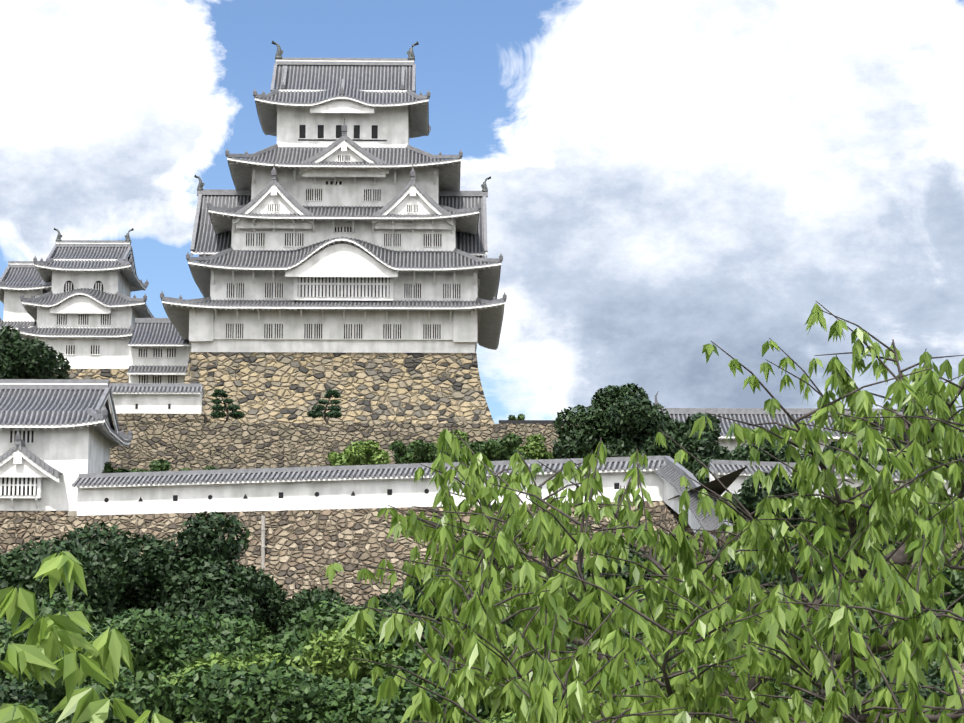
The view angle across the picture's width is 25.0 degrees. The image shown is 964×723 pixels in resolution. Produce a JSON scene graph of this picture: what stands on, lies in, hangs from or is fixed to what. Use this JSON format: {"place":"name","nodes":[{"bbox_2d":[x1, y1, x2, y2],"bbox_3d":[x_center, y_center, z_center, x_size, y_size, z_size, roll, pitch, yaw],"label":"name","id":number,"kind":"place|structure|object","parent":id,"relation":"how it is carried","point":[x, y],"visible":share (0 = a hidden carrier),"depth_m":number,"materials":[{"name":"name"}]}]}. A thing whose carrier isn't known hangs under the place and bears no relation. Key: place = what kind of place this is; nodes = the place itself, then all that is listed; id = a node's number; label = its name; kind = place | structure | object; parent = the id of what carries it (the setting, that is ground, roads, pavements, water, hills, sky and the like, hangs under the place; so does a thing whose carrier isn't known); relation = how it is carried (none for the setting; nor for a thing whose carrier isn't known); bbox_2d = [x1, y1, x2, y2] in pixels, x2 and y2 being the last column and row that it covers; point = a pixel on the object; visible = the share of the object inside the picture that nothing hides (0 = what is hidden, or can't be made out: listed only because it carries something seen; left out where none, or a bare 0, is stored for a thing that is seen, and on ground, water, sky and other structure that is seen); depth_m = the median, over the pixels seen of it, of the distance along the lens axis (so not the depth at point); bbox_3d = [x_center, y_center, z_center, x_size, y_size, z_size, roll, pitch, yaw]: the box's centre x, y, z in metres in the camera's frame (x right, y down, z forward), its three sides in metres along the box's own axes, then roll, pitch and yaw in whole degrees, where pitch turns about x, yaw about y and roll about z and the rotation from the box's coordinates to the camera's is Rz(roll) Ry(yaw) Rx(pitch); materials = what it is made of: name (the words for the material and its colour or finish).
{"place":"outdoors","nodes":[
{"label":"outdoors","id":0,"kind":"place"},
{"bbox_2d":[68,511,76,515],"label":"gate turret corner stones","id":1,"kind":"object","parent":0,"point":[72,513],"visible":0.02,"depth_m":151.34,"materials":[{"name":"beige stone"}]},
{"bbox_2d":[0,551,200,722],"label":"foreground leaves","id":2,"kind":"object","parent":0,"point":[48,640],"visible":1,"depth_m":5.84,"materials":[{"name":"green plant"}]},
{"bbox_2d":[28,416,747,518],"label":"terrace","id":3,"kind":"structure","parent":0,"point":[727,481],"depth_m":127.96,"materials":[{"name":"soil"}]},
{"bbox_2d":[0,383,129,510],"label":"gate turret plaster","id":4,"kind":"object","parent":3,"relation":"on","point":[70,453],"visible":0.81,"depth_m":152.10,"materials":[{"name":"white paint"}]},
{"bbox_2d":[2,430,36,494],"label":"barred windows","id":5,"kind":"structure","parent":4,"relation":"in","point":[28,433],"depth_m":151.14,"materials":[{"name":"white wood"}]},
{"bbox_2d":[0,389,120,461],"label":"roof tiles","id":6,"kind":"object","parent":4,"relation":"on","point":[50,406],"visible":0.33,"depth_m":155.05,"materials":[{"name":"grey tile"}]},
{"bbox_2d":[0,379,131,477],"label":"gate turret roof ribs","id":7,"kind":"object","parent":6,"relation":"on","point":[23,449],"visible":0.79,"depth_m":155.28,"materials":[{"name":"grey tile"}]},
{"bbox_2d":[15,406,132,439],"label":"ridge-end tiles","id":8,"kind":"object","parent":6,"relation":"on","point":[104,413],"visible":0.79,"depth_m":151.35,"materials":[{"name":"grey tile"}]},
{"bbox_2d":[0,422,127,446],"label":"roof eaves","id":9,"kind":"object","parent":4,"relation":"attached to","point":[101,428],"visible":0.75,"depth_m":153.74,"materials":[{"name":"grey tile"}]},
{"bbox_2d":[55,369,128,382],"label":"keep stone base","id":10,"kind":"object","parent":3,"relation":"on","point":[116,375],"visible":0.04,"depth_m":227.51,"materials":[{"name":"beige stone"}]},
{"bbox_2d":[0,243,191,382],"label":"small castle keep","id":11,"kind":"structure","parent":10,"relation":"on","point":[118,353],"depth_m":228.56,"materials":[{"name":"white paint"}]},
{"bbox_2d":[0,247,188,371],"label":"roof tiles","id":12,"kind":"object","parent":11,"relation":"on","point":[104,298],"visible":0.1,"depth_m":230.18,"materials":[{"name":"grey tile"}]},
{"bbox_2d":[18,256,148,328],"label":"ridge-end tiles","id":13,"kind":"object","parent":12,"relation":"on","point":[49,280],"visible":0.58,"depth_m":229.44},
{"bbox_2d":[54,228,133,240],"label":"roof ornaments","id":14,"kind":"object","parent":12,"relation":"on","point":[59,236],"visible":0.92,"depth_m":237.05},
{"bbox_2d":[0,240,190,372],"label":"keep roof ribs","id":15,"kind":"object","parent":12,"relation":"on","point":[49,259],"visible":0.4,"depth_m":230.62,"materials":[{"name":"grey tile"}]},
{"bbox_2d":[0,266,189,375],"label":"roof eaves","id":16,"kind":"object","parent":11,"relation":"attached to","point":[45,274],"visible":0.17,"depth_m":231.23,"materials":[{"name":"white paint"}]},
{"bbox_2d":[57,281,176,382],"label":"windows","id":17,"kind":"structure","parent":11,"relation":"in","point":[97,282],"depth_m":228.19,"materials":[{"name":"grey wood"}]},
{"bbox_2d":[184,352,494,423],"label":"keep stone base","id":18,"kind":"object","parent":3,"relation":"on","point":[294,387],"visible":0.31,"depth_m":201.20,"materials":[{"name":"beige stone"}]},
{"bbox_2d":[162,60,504,352],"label":"castle keep","id":19,"kind":"structure","parent":18,"relation":"on","point":[207,329],"depth_m":204.45,"materials":[{"name":"white paint"}]},
{"bbox_2d":[163,99,503,349],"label":"roof eaves","id":20,"kind":"object","parent":19,"relation":"attached to","point":[489,321],"visible":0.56,"depth_m":208.91,"materials":[{"name":"white paint"}]},
{"bbox_2d":[166,65,503,342],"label":"roof tiles","id":21,"kind":"object","parent":19,"relation":"on","point":[360,241],"visible":0.19,"depth_m":209.65,"materials":[{"name":"grey tile"}]},
{"bbox_2d":[161,58,505,337],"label":"keep roof ribs","id":22,"kind":"object","parent":21,"relation":"on","point":[244,207],"visible":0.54,"depth_m":207.94,"materials":[{"name":"grey tile"}]},
{"bbox_2d":[160,82,506,299],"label":"ridge-end tiles","id":23,"kind":"object","parent":21,"relation":"on","point":[343,129],"visible":0.73,"depth_m":205.94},
{"bbox_2d":[194,40,490,191],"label":"roof ornaments","id":24,"kind":"object","parent":21,"relation":"on","point":[410,53],"visible":0.94,"depth_m":216.75},
{"bbox_2d":[285,100,397,276],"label":"gable panels","id":25,"kind":"object","parent":19,"relation":"attached to","point":[341,260],"visible":0.9,"depth_m":202.44,"materials":[{"name":"white paint"}]},
{"bbox_2d":[226,125,459,338],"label":"windows","id":26,"kind":"structure","parent":19,"relation":"in","point":[302,130],"depth_m":203.85,"materials":[{"name":"grey wood"}]},
{"bbox_2d":[0,501,714,607],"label":"stone terrace wall","id":27,"kind":"structure","parent":3,"relation":"on","point":[303,548],"depth_m":143.43,"materials":[{"name":"brown stone"}]},
{"bbox_2d":[261,515,265,568],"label":"drain pipe","id":28,"kind":"object","parent":27,"relation":"attached to","point":[263,529],"visible":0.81,"depth_m":143.98,"materials":[{"name":"metal"}]},
{"bbox_2d":[110,413,643,470],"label":"terrace stone wall","id":29,"kind":"structure","parent":3,"relation":"on","point":[186,441],"depth_m":185.58,"materials":[{"name":"brown stone"}]},
{"bbox_2d":[74,392,717,542],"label":"plaster walls","id":30,"kind":"structure","parent":3,"relation":"on","point":[407,491],"depth_m":145.67,"materials":[{"name":"white paint"}]},
{"bbox_2d":[104,404,618,502],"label":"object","id":31,"kind":"structure","parent":30,"relation":"in","point":[389,492],"depth_m":186.79,"materials":[{"name":"black"}]},
{"bbox_2d":[76,387,719,538],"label":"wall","id":32,"kind":"structure","parent":30,"relation":"on","point":[557,467],"depth_m":144.83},
{"bbox_2d":[72,383,733,541],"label":"roof ribs","id":33,"kind":"object","parent":32,"relation":"on","point":[677,466],"visible":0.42,"depth_m":144.65,"materials":[{"name":"grey tile"}]},
{"bbox_2d":[508,414,524,419],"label":"shrubs","id":34,"kind":"object","parent":3,"relation":"on","point":[519,417],"visible":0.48,"depth_m":187.93,"materials":[{"name":"green plant"}]},
{"bbox_2d":[642,506,963,694],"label":"bush","id":35,"kind":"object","parent":3,"relation":"on","point":[722,539],"depth_m":126.49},
{"bbox_2d":[698,436,963,507],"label":"plaster walls","id":36,"kind":"structure","parent":3,"relation":"on","point":[735,485],"depth_m":144.50,"materials":[{"name":"white paint"}]},
{"bbox_2d":[659,408,963,480],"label":"roof ribs","id":37,"kind":"object","parent":36,"relation":"on","point":[747,411],"visible":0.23,"depth_m":180.33,"materials":[{"name":"grey tile"}]},
{"bbox_2d":[653,391,659,404],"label":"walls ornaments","id":38,"kind":"object","parent":37,"relation":"on","point":[656,402],"visible":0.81,"depth_m":181.41},
{"bbox_2d":[670,414,963,476],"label":"roof","id":39,"kind":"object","parent":36,"relation":"on","point":[751,422],"visible":0.04,"depth_m":180.11,"materials":[{"name":"grey tile"}]},
{"bbox_2d":[0,0,963,423],"label":"sky","id":40,"kind":"structure","parent":0,"point":[670,179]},
{"bbox_2d":[319,301,963,722],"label":"cherry tree","id":41,"kind":"object","parent":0,"point":[563,605],"depth_m":8.65,"materials":[{"name":"green plant"}]},
{"label":"ground","id":42,"kind":"structure","parent":0,"visible":0},
{"bbox_2d":[10,378,957,649],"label":"tree trunks","id":43,"kind":"object","parent":42,"relation":"on","point":[326,422],"depth_m":189.54,"materials":[{"name":"brown plant"}]},
{"bbox_2d":[0,674,62,710],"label":"bush","id":44,"kind":"object","parent":43,"relation":"attached to","point":[13,693],"visible":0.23,"depth_m":73.79,"materials":[{"name":"green plant"}]},
{"bbox_2d":[0,325,72,378],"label":"tree","id":45,"kind":"object","parent":43,"relation":"attached to","point":[34,358],"visible":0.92,"depth_m":175.94,"materials":[{"name":"green plant"}]},
{"bbox_2d":[0,560,103,642],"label":"bush","id":46,"kind":"object","parent":43,"relation":"attached to","point":[23,618],"visible":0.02,"depth_m":122.82,"materials":[{"name":"green plant"}]},
{"bbox_2d":[0,596,109,683],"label":"bush","id":47,"kind":"object","parent":43,"relation":"attached to","point":[45,610],"visible":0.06,"depth_m":103.92,"materials":[{"name":"green plant"}]},
{"bbox_2d":[0,519,133,618],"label":"tree crown","id":48,"kind":"object","parent":43,"relation":"attached to","point":[97,539],"visible":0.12,"depth_m":132.01,"materials":[{"name":"green plant"}]},
{"bbox_2d":[6,632,177,722],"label":"bush","id":49,"kind":"object","parent":43,"relation":"attached to","point":[134,687],"visible":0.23,"depth_m":67.46,"materials":[{"name":"green plant"}]},
{"bbox_2d":[102,462,129,472],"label":"shrub","id":50,"kind":"object","parent":43,"relation":"attached to","point":[108,468],"visible":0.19,"depth_m":159.54,"materials":[{"name":"green plant"}]},
{"bbox_2d":[23,607,227,694],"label":"bush","id":51,"kind":"object","parent":43,"relation":"attached to","point":[166,648],"visible":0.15,"depth_m":95.77,"materials":[{"name":"green plant"}]},
{"bbox_2d":[0,511,265,637],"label":"bushes","id":52,"kind":"object","parent":43,"relation":"attached to","point":[149,576],"visible":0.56,"depth_m":125.88,"materials":[{"name":"green plant"}]},
{"bbox_2d":[130,458,170,471],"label":"shrub","id":53,"kind":"object","parent":43,"relation":"attached to","point":[160,465],"visible":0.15,"depth_m":159.82,"materials":[{"name":"green plant"}]},
{"bbox_2d":[65,652,291,721],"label":"bush","id":54,"kind":"object","parent":43,"relation":"attached to","point":[212,657],"depth_m":77.30,"materials":[{"name":"green plant"}]},
{"bbox_2d":[178,466,219,470],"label":"bush","id":55,"kind":"object","parent":43,"relation":"attached to","point":[209,468],"visible":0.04,"depth_m":159.87,"materials":[{"name":"green plant"}]},
{"bbox_2d":[130,554,299,633],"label":"tree crown","id":56,"kind":"object","parent":43,"relation":"attached to","point":[269,594],"visible":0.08,"depth_m":129.41,"materials":[{"name":"green plant"}]},
{"bbox_2d":[210,389,244,418],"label":"pine needles","id":57,"kind":"object","parent":43,"relation":"attached to","point":[217,408],"visible":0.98,"depth_m":189.41,"materials":[{"name":"green plant"}]},
{"bbox_2d":[173,600,364,672],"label":"bush","id":58,"kind":"object","parent":43,"relation":"attached to","point":[236,640],"visible":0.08,"depth_m":100.39,"materials":[{"name":"green plant"}]},
{"bbox_2d":[160,658,418,722],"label":"bush","id":59,"kind":"object","parent":43,"relation":"attached to","point":[245,696],"visible":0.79,"depth_m":67.49,"materials":[{"name":"green plant"}]},
{"bbox_2d":[264,586,357,635],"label":"bush","id":60,"kind":"object","parent":43,"relation":"attached to","point":[304,598],"visible":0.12,"depth_m":130.20,"materials":[{"name":"green plant"}]},
{"bbox_2d":[307,389,341,418],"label":"pine needles","id":61,"kind":"object","parent":43,"relation":"attached to","point":[333,412],"visible":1,"depth_m":189.59,"materials":[{"name":"green plant"}]},
{"bbox_2d":[236,605,424,688],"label":"bush","id":62,"kind":"object","parent":43,"relation":"attached to","point":[333,653],"visible":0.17,"depth_m":93.80,"materials":[{"name":"green plant"}]},
{"bbox_2d":[277,593,414,638],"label":"bush","id":63,"kind":"object","parent":43,"relation":"attached to","point":[396,601],"depth_m":129.58,"materials":[{"name":"green plant"}]},
{"bbox_2d":[327,440,391,465],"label":"bush","id":64,"kind":"object","parent":43,"relation":"attached to","point":[353,454],"visible":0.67,"depth_m":167.53,"materials":[{"name":"green plant"}]},
{"bbox_2d":[262,658,507,722],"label":"bush","id":65,"kind":"object","parent":43,"relation":"attached to","point":[380,716],"visible":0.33,"depth_m":66.45,"materials":[{"name":"green plant"}]},
{"bbox_2d":[389,439,446,463],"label":"bush","id":66,"kind":"object","parent":43,"relation":"attached to","point":[427,451],"visible":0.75,"depth_m":170.97,"materials":[{"name":"green plant"}]},
{"bbox_2d":[378,564,464,651],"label":"tree crown","id":67,"kind":"object","parent":43,"relation":"attached to","point":[388,599],"visible":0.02,"depth_m":125.52,"materials":[{"name":"green plant"}]},
{"bbox_2d":[432,430,470,461],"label":"bush","id":68,"kind":"object","parent":43,"relation":"attached to","point":[460,434],"visible":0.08,"depth_m":174.37,"materials":[{"name":"green plant"}]},
{"bbox_2d":[357,603,555,699],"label":"bush","id":69,"kind":"object","parent":43,"relation":"attached to","point":[409,660],"visible":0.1,"depth_m":95.59,"materials":[{"name":"green plant"}]},
{"bbox_2d":[448,641,534,722],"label":"bush","id":70,"kind":"object","parent":43,"relation":"attached to","point":[508,716],"visible":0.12,"depth_m":64.00,"materials":[{"name":"green plant"}]},
{"bbox_2d":[467,433,531,460],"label":"bush","id":71,"kind":"object","parent":43,"relation":"attached to","point":[498,448],"visible":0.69,"depth_m":167.71,"materials":[{"name":"green plant"}]},
{"bbox_2d":[459,572,588,634],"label":"tree crown","id":72,"kind":"object","parent":43,"relation":"attached to","point":[509,622],"depth_m":119.52,"materials":[{"name":"green plant"}]},
{"bbox_2d":[512,433,554,459],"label":"bush","id":73,"kind":"object","parent":43,"relation":"attached to","point":[533,446],"visible":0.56,"depth_m":170.93,"materials":[{"name":"green plant"}]},
{"bbox_2d":[496,591,680,700],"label":"bush","id":74,"kind":"object","parent":43,"relation":"attached to","point":[562,655],"depth_m":95.58,"materials":[{"name":"green plant"}]},
{"bbox_2d":[566,543,652,599],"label":"bush","id":75,"kind":"object","parent":43,"relation":"attached to","point":[626,569],"depth_m":117.92,"materials":[{"name":"green plant"}]},
{"bbox_2d":[552,383,683,458],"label":"tree","id":76,"kind":"object","parent":43,"relation":"attached to","point":[608,413],"visible":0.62,"depth_m":166.11,"materials":[{"name":"green plant"}]},
{"bbox_2d":[555,673,691,718],"bbox_3d":[6.112,12.552,66.868,10.475,6.446,10.287,-2,-9,12],"label":"bush","id":77,"kind":"object","parent":43,"relation":"attached to","point":[596,690],"depth_m":64.81,"materials":[{"name":"green plant"}]},
{"bbox_2d":[553,604,755,699],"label":"bush","id":78,"kind":"object","parent":43,"relation":"attached to","point":[571,644],"depth_m":90.85,"materials":[{"name":"green plant"}]},
{"bbox_2d":[640,412,730,473],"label":"tree","id":79,"kind":"object","parent":43,"relation":"attached to","point":[706,445],"visible":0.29,"depth_m":158.82,"materials":[{"name":"green plant"}]},
{"bbox_2d":[639,544,737,607],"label":"bush","id":80,"kind":"object","parent":43,"relation":"attached to","point":[725,568],"visible":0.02,"depth_m":116.69,"materials":[{"name":"green plant"}]},
{"bbox_2d":[693,438,802,483],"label":"bush","id":81,"kind":"object","parent":43,"relation":"attached to","point":[743,455],"visible":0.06,"depth_m":148.98,"materials":[{"name":"green plant"}]},
{"bbox_2d":[595,652,925,722],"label":"bush","id":82,"kind":"object","parent":43,"relation":"attached to","point":[729,671],"visible":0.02,"depth_m":64.64,"materials":[{"name":"green plant"}]},
{"bbox_2d":[715,472,824,544],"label":"tree crown","id":83,"kind":"object","parent":43,"relation":"attached to","point":[747,499],"visible":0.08,"depth_m":130.89,"materials":[{"name":"green plant"}]},
{"bbox_2d":[796,449,810,458],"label":"tree crown","id":84,"kind":"object","parent":43,"relation":"attached to","point":[801,452],"depth_m":152.87,"materials":[{"name":"green plant"}]},
{"bbox_2d":[727,529,897,621],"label":"bush","id":85,"kind":"object","parent":43,"relation":"attached to","point":[769,575],"visible":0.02,"depth_m":107.59,"materials":[{"name":"green plant"}]},
{"bbox_2d":[711,596,950,681],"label":"bush","id":86,"kind":"object","parent":43,"relation":"attached to","point":[935,664],"depth_m":88.17,"materials":[{"name":"green plant"}]},
{"bbox_2d":[792,483,911,555],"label":"tree crown","id":87,"kind":"object","parent":43,"relation":"attached to","point":[866,502],"depth_m":128.78,"materials":[{"name":"green plant"}]},
{"bbox_2d":[821,441,913,465],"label":"bush","id":88,"kind":"object","parent":43,"relation":"attached to","point":[832,444],"visible":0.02,"depth_m":150.07,"materials":[{"name":"green plant"}]},
{"bbox_2d":[780,641,957,722],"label":"bush","id":89,"kind":"object","parent":43,"relation":"attached to","point":[862,684],"visible":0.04,"depth_m":62.34,"materials":[{"name":"green plant"}]},
{"bbox_2d":[853,558,963,668],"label":"tree crown","id":90,"kind":"object","parent":43,"relation":"attached to","point":[955,594],"visible":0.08,"depth_m":106.49,"materials":[{"name":"green plant"}]},
{"bbox_2d":[878,432,963,465],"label":"bush","id":91,"kind":"object","parent":43,"relation":"attached to","point":[899,446],"depth_m":150.93,"materials":[{"name":"green plant"}]}
]}

